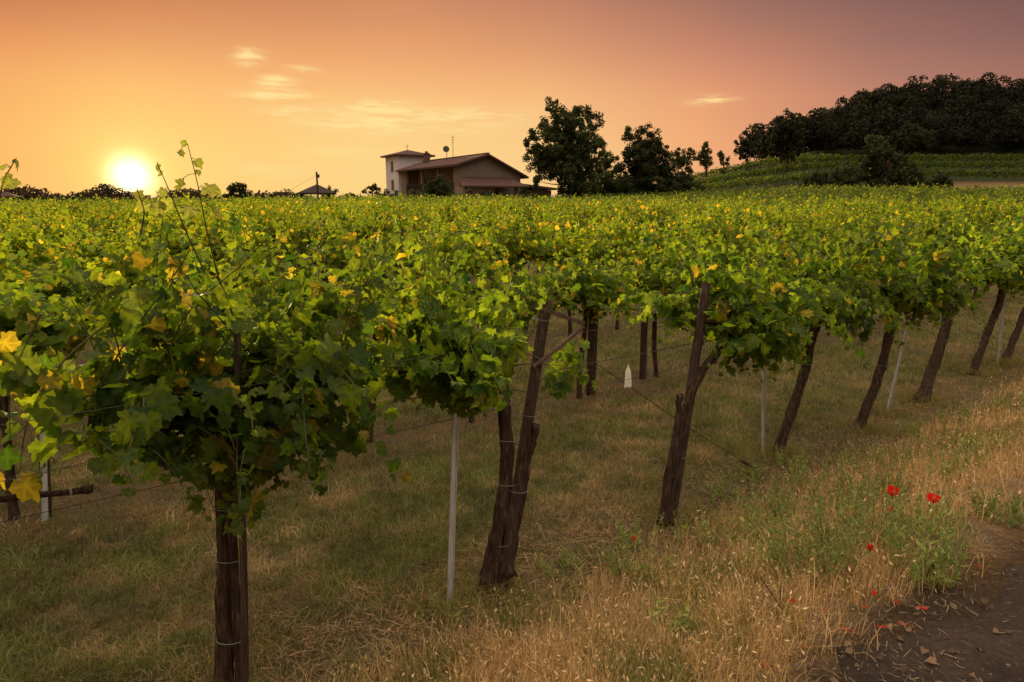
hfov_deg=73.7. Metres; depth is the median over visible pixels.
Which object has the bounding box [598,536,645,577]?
weed plant
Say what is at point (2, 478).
grapevine
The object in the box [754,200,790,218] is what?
grapevine
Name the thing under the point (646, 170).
broadleaf tree
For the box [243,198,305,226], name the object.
grapevine
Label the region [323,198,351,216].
grapevine
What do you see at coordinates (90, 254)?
grapevine
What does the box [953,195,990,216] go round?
grapevine
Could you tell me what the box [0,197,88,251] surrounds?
grapevine
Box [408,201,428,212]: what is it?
grapevine
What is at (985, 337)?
grapevine
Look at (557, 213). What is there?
grapevine
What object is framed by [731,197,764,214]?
grapevine
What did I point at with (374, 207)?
grapevine
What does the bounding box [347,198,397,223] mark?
grapevine
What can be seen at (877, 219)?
grapevine
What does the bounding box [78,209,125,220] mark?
grapevine
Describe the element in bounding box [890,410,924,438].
weed plant
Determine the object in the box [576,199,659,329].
grapevine
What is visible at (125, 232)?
grapevine
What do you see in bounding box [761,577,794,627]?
dry twig
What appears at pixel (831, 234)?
grapevine
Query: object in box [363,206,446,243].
grapevine
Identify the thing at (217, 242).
grapevine
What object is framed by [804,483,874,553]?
weed plant
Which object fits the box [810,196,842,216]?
grapevine
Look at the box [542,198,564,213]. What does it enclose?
grapevine
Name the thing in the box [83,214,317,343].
grapevine
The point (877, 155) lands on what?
broadleaf tree
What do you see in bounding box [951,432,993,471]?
weed plant
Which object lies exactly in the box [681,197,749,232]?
grapevine
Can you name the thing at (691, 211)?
grapevine
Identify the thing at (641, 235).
grapevine
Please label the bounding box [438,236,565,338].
grapevine
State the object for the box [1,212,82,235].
grapevine
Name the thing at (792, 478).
weed plant
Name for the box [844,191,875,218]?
grapevine
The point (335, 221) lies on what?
grapevine
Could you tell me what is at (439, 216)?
grapevine
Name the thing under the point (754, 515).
weed plant
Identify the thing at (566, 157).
broadleaf tree
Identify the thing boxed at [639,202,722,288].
grapevine
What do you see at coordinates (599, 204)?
grapevine
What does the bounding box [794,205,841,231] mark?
grapevine
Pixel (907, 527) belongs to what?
weed plant
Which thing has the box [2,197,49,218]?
grapevine
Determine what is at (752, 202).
grapevine
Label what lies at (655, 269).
grapevine
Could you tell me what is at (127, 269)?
grapevine
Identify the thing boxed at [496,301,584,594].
trellis post
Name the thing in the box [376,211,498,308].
grapevine
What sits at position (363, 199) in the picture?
grapevine
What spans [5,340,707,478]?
trellis wire
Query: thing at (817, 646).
dry stalk
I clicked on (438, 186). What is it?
garden tree
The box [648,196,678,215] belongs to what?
grapevine
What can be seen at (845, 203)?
grapevine
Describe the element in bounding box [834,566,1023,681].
dirt path
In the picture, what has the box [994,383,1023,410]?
weed plant
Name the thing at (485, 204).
grapevine
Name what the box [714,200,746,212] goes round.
grapevine
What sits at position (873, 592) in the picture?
poppy
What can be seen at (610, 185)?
shrub
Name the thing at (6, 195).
shed
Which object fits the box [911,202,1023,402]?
grapevine
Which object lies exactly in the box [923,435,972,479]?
weed plant
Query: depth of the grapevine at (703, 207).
26.46 m
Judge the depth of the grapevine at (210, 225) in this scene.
13.12 m
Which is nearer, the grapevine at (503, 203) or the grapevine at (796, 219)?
the grapevine at (796, 219)
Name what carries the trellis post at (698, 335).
on the ground at (960, 595)
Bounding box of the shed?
[0,192,19,202]
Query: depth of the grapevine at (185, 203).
22.72 m
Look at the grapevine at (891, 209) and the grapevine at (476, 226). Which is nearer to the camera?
the grapevine at (476, 226)
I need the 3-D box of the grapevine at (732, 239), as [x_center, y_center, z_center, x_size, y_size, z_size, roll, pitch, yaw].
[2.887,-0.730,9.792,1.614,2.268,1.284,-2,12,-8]
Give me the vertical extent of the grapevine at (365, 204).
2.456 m
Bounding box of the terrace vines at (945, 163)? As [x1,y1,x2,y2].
[656,152,1023,193]
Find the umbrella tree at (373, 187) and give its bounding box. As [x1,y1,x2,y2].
[361,183,381,197]
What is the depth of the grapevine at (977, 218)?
22.00 m
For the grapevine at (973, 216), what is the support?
on the ground at (960, 595)
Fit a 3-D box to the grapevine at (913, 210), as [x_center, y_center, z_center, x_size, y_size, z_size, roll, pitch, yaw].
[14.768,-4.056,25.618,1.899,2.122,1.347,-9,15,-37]
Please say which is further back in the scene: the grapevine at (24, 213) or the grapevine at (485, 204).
the grapevine at (485, 204)
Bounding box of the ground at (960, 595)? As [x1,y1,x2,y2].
[0,117,1023,681]
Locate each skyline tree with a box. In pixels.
[289,192,307,197]
[321,185,338,198]
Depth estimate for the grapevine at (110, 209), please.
23.92 m
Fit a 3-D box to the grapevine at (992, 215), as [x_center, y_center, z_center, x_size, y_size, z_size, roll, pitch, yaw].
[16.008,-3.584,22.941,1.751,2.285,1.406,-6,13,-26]
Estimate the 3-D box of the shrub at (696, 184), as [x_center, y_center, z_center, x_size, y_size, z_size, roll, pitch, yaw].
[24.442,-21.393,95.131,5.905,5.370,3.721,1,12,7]
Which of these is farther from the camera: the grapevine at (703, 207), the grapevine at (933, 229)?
the grapevine at (703, 207)
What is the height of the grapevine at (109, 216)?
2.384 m
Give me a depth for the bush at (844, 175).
100.20 m
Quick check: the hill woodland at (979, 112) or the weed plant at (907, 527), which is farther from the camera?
the hill woodland at (979, 112)
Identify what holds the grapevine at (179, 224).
on the ground at (960, 595)
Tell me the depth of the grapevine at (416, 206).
34.26 m
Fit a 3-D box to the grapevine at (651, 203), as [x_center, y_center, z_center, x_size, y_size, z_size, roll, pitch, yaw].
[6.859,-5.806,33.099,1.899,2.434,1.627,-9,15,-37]
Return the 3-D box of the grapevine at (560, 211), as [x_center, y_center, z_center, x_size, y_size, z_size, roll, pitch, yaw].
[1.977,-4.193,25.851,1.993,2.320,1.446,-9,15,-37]
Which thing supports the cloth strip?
hanging from the guy wire at (659, 407)
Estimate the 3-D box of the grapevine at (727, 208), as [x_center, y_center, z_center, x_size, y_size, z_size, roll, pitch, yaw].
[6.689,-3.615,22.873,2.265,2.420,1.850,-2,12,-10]
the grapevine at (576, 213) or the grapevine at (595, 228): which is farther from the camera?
the grapevine at (576, 213)
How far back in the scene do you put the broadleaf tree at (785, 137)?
122.22 m
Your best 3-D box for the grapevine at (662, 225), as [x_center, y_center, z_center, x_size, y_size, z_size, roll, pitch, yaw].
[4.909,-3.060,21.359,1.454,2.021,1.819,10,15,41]
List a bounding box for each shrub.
[375,188,387,196]
[385,190,398,196]
[406,189,418,197]
[414,190,427,196]
[445,189,456,197]
[465,188,477,198]
[478,190,493,198]
[517,186,533,197]
[587,174,640,196]
[670,168,707,193]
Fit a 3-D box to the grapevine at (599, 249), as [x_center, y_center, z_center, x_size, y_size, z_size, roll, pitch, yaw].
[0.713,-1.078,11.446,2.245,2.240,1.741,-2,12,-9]
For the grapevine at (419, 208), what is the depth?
24.85 m
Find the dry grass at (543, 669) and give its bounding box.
[267,367,1023,681]
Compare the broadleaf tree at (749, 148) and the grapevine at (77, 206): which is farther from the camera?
the broadleaf tree at (749, 148)
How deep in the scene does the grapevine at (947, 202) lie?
26.61 m
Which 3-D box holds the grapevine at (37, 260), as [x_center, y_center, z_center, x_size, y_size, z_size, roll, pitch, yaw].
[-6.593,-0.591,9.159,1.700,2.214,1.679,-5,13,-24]
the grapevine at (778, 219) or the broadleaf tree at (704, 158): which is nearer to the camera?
the grapevine at (778, 219)
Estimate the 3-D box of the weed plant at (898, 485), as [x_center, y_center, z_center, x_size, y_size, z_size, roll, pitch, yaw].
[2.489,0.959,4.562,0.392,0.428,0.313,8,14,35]
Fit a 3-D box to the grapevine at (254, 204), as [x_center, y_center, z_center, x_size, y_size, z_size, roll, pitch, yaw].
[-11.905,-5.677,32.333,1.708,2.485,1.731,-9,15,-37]
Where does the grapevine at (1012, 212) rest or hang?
on the ground at (960, 595)
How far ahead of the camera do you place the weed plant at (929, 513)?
3.86 m
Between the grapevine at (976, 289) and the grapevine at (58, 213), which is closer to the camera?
the grapevine at (976, 289)
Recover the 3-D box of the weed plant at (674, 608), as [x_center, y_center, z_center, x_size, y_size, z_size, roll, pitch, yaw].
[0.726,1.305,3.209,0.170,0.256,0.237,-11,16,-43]
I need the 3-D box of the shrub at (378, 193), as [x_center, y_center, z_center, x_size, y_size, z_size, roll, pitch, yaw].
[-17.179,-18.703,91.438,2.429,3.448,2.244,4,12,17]
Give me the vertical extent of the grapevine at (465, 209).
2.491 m
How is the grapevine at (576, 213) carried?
on the ground at (960, 595)
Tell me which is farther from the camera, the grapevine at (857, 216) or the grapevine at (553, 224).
the grapevine at (857, 216)
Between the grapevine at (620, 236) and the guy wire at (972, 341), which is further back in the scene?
the grapevine at (620, 236)
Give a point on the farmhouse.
(407, 170)
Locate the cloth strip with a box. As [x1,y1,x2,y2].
[624,365,631,387]
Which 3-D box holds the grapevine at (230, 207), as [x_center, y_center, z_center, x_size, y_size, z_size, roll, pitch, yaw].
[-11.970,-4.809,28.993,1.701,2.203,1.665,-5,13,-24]
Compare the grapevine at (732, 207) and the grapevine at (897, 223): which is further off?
the grapevine at (732, 207)
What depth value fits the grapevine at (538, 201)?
24.95 m
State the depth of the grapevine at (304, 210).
25.21 m
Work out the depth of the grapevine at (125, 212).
19.29 m
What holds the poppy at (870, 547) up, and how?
on the ground at (960, 595)
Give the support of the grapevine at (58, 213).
on the ground at (960, 595)
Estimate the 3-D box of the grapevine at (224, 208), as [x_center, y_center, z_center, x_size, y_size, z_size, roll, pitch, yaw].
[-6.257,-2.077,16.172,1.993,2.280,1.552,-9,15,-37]
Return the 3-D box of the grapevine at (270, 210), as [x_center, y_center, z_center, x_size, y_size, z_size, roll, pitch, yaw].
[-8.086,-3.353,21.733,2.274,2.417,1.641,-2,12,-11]
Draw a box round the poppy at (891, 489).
[887,485,898,536]
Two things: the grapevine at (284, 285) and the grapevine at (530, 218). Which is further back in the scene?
the grapevine at (530, 218)
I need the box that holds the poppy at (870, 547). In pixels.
[867,543,874,576]
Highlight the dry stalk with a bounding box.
[787,645,841,648]
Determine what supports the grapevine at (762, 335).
on the ground at (960, 595)
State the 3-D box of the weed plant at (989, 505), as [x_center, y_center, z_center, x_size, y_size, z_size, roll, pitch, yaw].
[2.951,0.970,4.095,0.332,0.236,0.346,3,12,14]
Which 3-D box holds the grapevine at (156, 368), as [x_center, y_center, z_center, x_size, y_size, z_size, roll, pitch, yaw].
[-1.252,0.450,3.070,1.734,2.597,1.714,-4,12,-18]
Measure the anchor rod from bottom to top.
0.231 m
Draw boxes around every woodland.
[1,183,351,203]
[744,72,1023,160]
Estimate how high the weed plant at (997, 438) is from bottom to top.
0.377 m
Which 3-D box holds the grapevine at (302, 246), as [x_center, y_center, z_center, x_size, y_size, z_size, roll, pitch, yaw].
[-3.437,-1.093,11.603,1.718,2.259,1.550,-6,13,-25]
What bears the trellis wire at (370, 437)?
attached to the metal stake at (453, 489)
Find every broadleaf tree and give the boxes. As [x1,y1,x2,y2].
[522,96,607,197]
[584,149,620,196]
[614,122,689,195]
[665,147,696,181]
[696,141,713,180]
[716,150,729,173]
[733,131,761,170]
[766,108,805,173]
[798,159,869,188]
[847,134,928,188]
[888,121,937,154]
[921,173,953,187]
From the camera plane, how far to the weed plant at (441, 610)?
3.80 m
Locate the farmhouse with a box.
[380,137,557,197]
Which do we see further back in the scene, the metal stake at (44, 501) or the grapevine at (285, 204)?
the grapevine at (285, 204)
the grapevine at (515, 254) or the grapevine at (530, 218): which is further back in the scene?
the grapevine at (530, 218)
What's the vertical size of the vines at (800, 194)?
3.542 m
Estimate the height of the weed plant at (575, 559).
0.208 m
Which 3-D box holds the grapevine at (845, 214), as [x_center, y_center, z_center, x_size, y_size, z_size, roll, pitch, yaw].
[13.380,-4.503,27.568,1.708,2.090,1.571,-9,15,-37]
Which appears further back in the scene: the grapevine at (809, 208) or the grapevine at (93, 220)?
the grapevine at (809, 208)
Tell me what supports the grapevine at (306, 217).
on the ground at (960, 595)
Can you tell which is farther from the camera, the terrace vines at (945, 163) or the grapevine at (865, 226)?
the terrace vines at (945, 163)
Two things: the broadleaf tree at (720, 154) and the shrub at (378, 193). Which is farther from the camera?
the broadleaf tree at (720, 154)
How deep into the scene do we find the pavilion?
82.91 m
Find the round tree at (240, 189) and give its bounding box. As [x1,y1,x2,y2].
[223,181,253,200]
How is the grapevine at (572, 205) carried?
on the ground at (960, 595)
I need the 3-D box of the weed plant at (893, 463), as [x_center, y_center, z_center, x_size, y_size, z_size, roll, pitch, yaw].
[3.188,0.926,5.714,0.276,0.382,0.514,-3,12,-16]
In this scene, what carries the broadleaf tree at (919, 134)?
on the ground at (960, 595)
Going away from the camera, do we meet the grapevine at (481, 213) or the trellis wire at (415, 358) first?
the trellis wire at (415, 358)
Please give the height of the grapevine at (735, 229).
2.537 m
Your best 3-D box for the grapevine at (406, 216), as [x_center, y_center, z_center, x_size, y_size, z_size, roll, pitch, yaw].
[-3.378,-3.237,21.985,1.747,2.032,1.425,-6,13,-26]
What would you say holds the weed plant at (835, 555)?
on the ground at (960, 595)
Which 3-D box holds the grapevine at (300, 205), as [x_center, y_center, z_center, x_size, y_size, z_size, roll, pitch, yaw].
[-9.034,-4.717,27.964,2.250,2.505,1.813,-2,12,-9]
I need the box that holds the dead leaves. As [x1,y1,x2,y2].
[616,435,1023,681]
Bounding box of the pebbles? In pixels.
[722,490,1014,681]
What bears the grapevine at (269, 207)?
on the ground at (960, 595)
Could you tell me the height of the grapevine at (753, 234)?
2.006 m
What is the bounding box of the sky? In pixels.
[0,0,1023,200]
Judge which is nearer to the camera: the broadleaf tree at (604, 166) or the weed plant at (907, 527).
the weed plant at (907, 527)
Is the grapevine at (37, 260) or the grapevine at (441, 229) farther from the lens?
the grapevine at (441, 229)
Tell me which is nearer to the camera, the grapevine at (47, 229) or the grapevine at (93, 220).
the grapevine at (47, 229)
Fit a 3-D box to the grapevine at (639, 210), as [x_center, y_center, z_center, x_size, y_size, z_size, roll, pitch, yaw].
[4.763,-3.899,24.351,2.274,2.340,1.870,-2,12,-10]
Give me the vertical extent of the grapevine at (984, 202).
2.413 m
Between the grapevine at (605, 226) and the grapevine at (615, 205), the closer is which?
the grapevine at (605, 226)
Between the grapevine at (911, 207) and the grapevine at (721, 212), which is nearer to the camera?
the grapevine at (721, 212)
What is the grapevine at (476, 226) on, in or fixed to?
on the ground at (960, 595)
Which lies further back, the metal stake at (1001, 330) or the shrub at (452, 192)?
the shrub at (452, 192)
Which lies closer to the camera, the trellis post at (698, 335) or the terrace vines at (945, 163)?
the trellis post at (698, 335)
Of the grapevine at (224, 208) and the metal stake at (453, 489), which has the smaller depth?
the metal stake at (453, 489)
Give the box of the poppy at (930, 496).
[927,493,940,540]
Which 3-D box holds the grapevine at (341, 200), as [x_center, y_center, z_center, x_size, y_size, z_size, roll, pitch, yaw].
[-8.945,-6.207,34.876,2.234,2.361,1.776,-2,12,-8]
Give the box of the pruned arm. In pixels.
[0,485,92,502]
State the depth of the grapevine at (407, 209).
27.53 m
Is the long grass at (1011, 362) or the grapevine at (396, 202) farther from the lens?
the grapevine at (396, 202)
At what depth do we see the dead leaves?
2.93 m
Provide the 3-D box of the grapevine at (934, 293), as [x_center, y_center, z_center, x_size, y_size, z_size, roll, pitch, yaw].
[4.032,-0.246,7.036,1.575,2.390,1.563,-9,15,-37]
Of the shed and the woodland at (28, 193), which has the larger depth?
the woodland at (28, 193)
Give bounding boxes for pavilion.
[297,185,335,197]
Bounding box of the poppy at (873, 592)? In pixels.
[869,590,876,608]
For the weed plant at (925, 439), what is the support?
on the ground at (960, 595)
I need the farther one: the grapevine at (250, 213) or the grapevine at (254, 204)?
the grapevine at (254, 204)
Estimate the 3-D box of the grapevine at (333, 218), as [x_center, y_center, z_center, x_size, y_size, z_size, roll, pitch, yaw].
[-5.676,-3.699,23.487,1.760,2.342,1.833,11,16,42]
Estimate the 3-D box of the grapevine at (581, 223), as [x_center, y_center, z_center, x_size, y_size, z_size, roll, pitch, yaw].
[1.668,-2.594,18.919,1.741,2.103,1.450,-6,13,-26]
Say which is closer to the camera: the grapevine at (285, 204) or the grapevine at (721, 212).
the grapevine at (721, 212)
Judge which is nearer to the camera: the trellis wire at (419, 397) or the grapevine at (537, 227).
the trellis wire at (419, 397)
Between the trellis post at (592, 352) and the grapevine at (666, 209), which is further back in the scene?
the grapevine at (666, 209)
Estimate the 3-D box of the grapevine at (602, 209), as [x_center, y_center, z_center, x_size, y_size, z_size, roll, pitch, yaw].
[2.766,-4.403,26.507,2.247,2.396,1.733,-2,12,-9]
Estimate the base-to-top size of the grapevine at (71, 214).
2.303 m
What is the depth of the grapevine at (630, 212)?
27.73 m
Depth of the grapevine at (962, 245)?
14.32 m
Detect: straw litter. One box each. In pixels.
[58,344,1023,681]
[574,440,1023,681]
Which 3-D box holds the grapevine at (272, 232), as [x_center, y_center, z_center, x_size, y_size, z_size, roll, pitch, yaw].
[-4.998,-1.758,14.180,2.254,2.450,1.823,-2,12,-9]
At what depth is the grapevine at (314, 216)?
14.64 m
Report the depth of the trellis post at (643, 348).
8.81 m
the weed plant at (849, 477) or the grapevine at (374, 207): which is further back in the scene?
the grapevine at (374, 207)
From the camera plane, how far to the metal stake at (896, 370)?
7.62 m
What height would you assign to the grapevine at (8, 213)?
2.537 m
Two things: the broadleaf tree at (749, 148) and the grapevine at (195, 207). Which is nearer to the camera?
the grapevine at (195, 207)
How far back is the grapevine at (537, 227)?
17.94 m
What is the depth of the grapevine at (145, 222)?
19.60 m
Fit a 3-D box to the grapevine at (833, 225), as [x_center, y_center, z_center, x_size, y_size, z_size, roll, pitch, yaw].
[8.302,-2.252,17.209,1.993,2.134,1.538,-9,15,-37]
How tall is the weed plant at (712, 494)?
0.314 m
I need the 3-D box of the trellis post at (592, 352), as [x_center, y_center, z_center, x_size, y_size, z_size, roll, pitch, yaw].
[0.972,-0.046,8.234,0.152,1.555,0.600,-8,14,-33]
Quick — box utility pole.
[316,172,319,198]
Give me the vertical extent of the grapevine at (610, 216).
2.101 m
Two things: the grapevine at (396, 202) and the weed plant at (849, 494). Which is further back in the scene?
the grapevine at (396, 202)
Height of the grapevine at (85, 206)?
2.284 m
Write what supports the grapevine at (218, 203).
on the ground at (960, 595)
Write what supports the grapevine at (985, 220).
on the ground at (960, 595)
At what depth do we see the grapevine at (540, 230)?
14.06 m
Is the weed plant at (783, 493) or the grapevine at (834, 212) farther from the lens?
the grapevine at (834, 212)
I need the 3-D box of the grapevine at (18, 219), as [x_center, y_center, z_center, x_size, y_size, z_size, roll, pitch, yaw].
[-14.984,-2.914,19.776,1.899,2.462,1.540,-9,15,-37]
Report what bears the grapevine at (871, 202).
on the ground at (960, 595)
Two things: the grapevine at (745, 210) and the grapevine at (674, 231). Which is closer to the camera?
the grapevine at (674, 231)
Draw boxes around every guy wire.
[588,358,740,460]
[920,321,1021,360]
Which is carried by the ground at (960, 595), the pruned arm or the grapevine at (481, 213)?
the grapevine at (481, 213)
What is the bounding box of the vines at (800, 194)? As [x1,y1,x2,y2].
[0,182,1023,213]
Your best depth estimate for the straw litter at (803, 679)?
3.01 m
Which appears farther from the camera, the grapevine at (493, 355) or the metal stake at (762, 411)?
the metal stake at (762, 411)
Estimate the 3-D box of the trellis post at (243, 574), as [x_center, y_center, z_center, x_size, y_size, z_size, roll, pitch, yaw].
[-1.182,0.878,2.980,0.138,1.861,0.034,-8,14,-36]
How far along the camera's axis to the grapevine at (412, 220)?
18.80 m
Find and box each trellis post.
[36,326,51,517]
[233,332,248,681]
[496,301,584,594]
[586,272,599,394]
[632,300,656,379]
[673,282,710,519]
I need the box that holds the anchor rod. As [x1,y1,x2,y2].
[739,458,761,471]
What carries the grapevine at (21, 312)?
on the ground at (960, 595)
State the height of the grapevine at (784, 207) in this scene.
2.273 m
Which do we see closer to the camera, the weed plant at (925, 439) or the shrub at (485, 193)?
the weed plant at (925, 439)
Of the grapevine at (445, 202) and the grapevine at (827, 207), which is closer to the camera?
the grapevine at (827, 207)
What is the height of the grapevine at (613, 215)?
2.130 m
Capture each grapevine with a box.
[0,140,418,681]
[0,197,19,239]
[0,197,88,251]
[0,198,29,278]
[0,213,86,280]
[0,227,68,428]
[0,250,110,520]
[0,472,5,489]
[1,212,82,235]
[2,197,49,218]
[6,206,39,220]
[6,218,110,266]
[17,203,77,222]
[25,196,80,216]
[30,204,100,228]
[39,209,208,320]
[44,197,102,218]
[44,201,96,221]
[49,207,188,269]
[56,201,159,247]
[62,200,103,213]
[78,199,137,216]
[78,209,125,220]
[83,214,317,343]
[88,194,151,231]
[99,217,183,251]
[122,199,172,224]
[131,192,200,228]
[143,208,204,226]
[148,204,222,247]
[152,213,346,292]
[163,195,298,262]
[170,192,217,214]
[172,212,258,241]
[173,194,220,213]
[181,193,212,207]
[184,195,256,230]
[196,200,240,219]
[210,203,245,215]
[211,204,284,234]
[235,198,295,220]
[237,198,292,215]
[243,194,278,212]
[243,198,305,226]
[246,196,327,291]
[257,195,286,208]
[259,212,416,325]
[260,209,356,261]
[266,199,295,210]
[271,217,444,442]
[273,194,319,214]
[275,199,324,219]
[293,208,344,224]
[295,209,330,222]
[305,198,388,240]
[310,208,366,284]
[318,199,372,223]
[323,197,358,210]
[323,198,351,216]
[328,192,421,258]
[343,193,370,211]
[345,197,400,214]
[347,194,373,206]
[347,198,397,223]
[350,195,402,215]
[351,223,598,598]
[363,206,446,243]
[370,197,411,211]
[371,212,428,235]
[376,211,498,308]
[387,200,426,220]
[389,202,428,215]
[389,209,429,225]
[401,202,430,212]
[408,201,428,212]
[408,213,459,236]
[413,213,496,268]
[414,197,474,229]
[417,212,496,241]
[427,199,458,212]
[427,200,459,216]
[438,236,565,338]
[448,206,569,328]
[453,203,505,276]
[456,194,504,218]
[461,201,512,236]
[469,196,500,207]
[469,198,552,275]
[487,193,521,215]
[495,197,543,272]
[502,209,626,335]
[506,196,557,221]
[518,209,563,272]
[529,209,604,288]
[532,208,573,226]
[532,238,654,398]
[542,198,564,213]
[546,199,575,219]
[547,196,589,211]
[552,209,599,273]
[553,194,578,207]
[553,197,594,226]
[566,196,608,220]
[569,210,622,268]
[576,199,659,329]
[579,213,622,272]
[583,199,610,212]
[587,206,618,229]
[588,210,714,376]
[600,203,622,222]
[601,196,634,215]
[608,222,884,527]
[612,198,673,231]
[616,202,641,214]
[621,198,665,226]
[622,214,665,294]
[623,195,655,210]
[636,196,665,209]
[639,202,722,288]
[643,214,694,291]
[647,199,682,223]
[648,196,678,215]
[653,210,688,232]
[665,195,684,210]
[670,210,767,363]
[676,200,717,223]
[679,192,754,256]
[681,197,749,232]
[689,195,729,213]
[692,196,743,222]
[709,195,735,207]
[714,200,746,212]
[720,219,794,254]
[730,202,754,227]
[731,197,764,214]
[732,211,775,231]
[741,194,791,231]
[741,196,764,210]
[748,215,824,315]
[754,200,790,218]
[754,202,926,457]
[759,208,819,249]
[763,200,800,215]
[773,197,814,236]
[785,196,826,217]
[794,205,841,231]
[801,227,863,256]
[802,219,844,243]
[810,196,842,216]
[812,204,861,228]
[819,209,866,236]
[822,195,914,332]
[832,197,860,209]
[838,203,864,220]
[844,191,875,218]
[850,199,1007,430]
[852,203,895,234]
[852,212,872,224]
[859,192,882,221]
[861,202,897,221]
[863,193,915,222]
[872,216,930,255]
[877,202,925,234]
[887,194,917,213]
[896,198,973,254]
[900,200,949,226]
[903,204,920,218]
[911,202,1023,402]
[919,211,986,281]
[926,195,956,214]
[929,197,972,230]
[948,205,985,231]
[948,206,1023,375]
[950,215,1007,298]
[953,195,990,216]
[955,207,996,231]
[968,200,1013,228]
[970,194,1003,213]
[983,210,1022,297]
[996,193,1023,224]
[1000,225,1023,363]
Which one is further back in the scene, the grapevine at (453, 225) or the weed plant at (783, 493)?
the grapevine at (453, 225)
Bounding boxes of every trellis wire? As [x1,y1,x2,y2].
[0,263,1021,425]
[0,279,1019,481]
[0,290,1020,522]
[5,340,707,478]
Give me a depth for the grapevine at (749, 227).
18.90 m
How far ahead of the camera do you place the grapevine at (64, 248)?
11.82 m
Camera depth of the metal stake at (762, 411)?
6.15 m
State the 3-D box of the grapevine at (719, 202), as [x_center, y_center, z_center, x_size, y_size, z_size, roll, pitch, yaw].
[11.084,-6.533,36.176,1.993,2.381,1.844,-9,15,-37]
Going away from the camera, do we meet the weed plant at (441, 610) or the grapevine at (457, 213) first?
the weed plant at (441, 610)
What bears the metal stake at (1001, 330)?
on the ground at (960, 595)
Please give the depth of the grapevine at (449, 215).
22.41 m
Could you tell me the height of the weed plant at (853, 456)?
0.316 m
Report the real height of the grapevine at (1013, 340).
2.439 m
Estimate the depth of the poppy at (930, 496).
3.65 m
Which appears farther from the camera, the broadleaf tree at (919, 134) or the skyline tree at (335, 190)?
the broadleaf tree at (919, 134)
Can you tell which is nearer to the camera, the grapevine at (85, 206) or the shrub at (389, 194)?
the grapevine at (85, 206)
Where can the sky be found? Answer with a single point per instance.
(270, 95)
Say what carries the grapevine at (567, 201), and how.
on the ground at (960, 595)
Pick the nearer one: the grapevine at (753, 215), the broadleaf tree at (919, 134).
the grapevine at (753, 215)
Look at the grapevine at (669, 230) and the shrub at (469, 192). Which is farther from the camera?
the shrub at (469, 192)
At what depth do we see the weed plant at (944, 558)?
3.37 m
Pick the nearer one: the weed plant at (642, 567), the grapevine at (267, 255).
the weed plant at (642, 567)
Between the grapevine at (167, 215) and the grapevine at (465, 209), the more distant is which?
the grapevine at (465, 209)
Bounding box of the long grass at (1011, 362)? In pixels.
[53,334,1023,681]
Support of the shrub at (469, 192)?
on the ground at (960, 595)
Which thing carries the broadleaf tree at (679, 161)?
on the ground at (960, 595)
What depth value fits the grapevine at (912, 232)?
12.90 m
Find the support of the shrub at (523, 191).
on the ground at (960, 595)
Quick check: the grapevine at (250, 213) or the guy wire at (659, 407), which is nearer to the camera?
the guy wire at (659, 407)
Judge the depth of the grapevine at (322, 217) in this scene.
19.98 m
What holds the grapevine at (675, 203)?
on the ground at (960, 595)
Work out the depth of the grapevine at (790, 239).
10.31 m
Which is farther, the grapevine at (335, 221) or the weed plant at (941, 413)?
the grapevine at (335, 221)
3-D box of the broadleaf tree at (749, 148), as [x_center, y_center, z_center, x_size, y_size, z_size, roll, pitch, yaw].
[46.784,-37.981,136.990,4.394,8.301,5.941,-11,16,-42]
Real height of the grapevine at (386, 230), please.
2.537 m
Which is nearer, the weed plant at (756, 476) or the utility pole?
the weed plant at (756, 476)
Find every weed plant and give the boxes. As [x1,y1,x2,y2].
[417,583,463,623]
[534,541,583,579]
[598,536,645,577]
[614,508,663,551]
[628,545,677,582]
[649,587,693,636]
[672,500,726,546]
[706,462,749,507]
[715,472,799,546]
[726,510,790,570]
[729,445,765,483]
[747,479,884,587]
[761,471,818,519]
[773,441,813,471]
[786,447,827,493]
[804,464,874,519]
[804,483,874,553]
[818,452,895,496]
[837,471,921,551]
[838,435,878,471]
[855,453,921,504]
[871,433,919,470]
[882,491,977,592]
[886,479,965,543]
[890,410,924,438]
[908,418,960,449]
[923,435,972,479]
[936,400,971,422]
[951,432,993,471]
[957,415,1021,450]
[968,479,1023,527]
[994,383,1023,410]
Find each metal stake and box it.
[39,389,48,521]
[447,412,458,603]
[761,366,764,456]
[886,331,906,413]
[996,293,1006,364]
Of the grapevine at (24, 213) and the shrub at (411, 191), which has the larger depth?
the shrub at (411, 191)
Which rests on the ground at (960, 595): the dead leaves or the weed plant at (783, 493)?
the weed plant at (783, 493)
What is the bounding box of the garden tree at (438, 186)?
[421,173,451,197]
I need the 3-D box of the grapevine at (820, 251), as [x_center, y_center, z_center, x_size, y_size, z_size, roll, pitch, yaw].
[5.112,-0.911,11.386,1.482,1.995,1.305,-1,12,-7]
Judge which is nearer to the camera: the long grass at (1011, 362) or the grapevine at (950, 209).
the long grass at (1011, 362)
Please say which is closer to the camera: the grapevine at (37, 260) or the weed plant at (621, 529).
the weed plant at (621, 529)
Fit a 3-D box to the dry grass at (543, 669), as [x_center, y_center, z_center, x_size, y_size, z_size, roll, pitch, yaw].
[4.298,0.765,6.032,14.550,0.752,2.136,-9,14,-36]

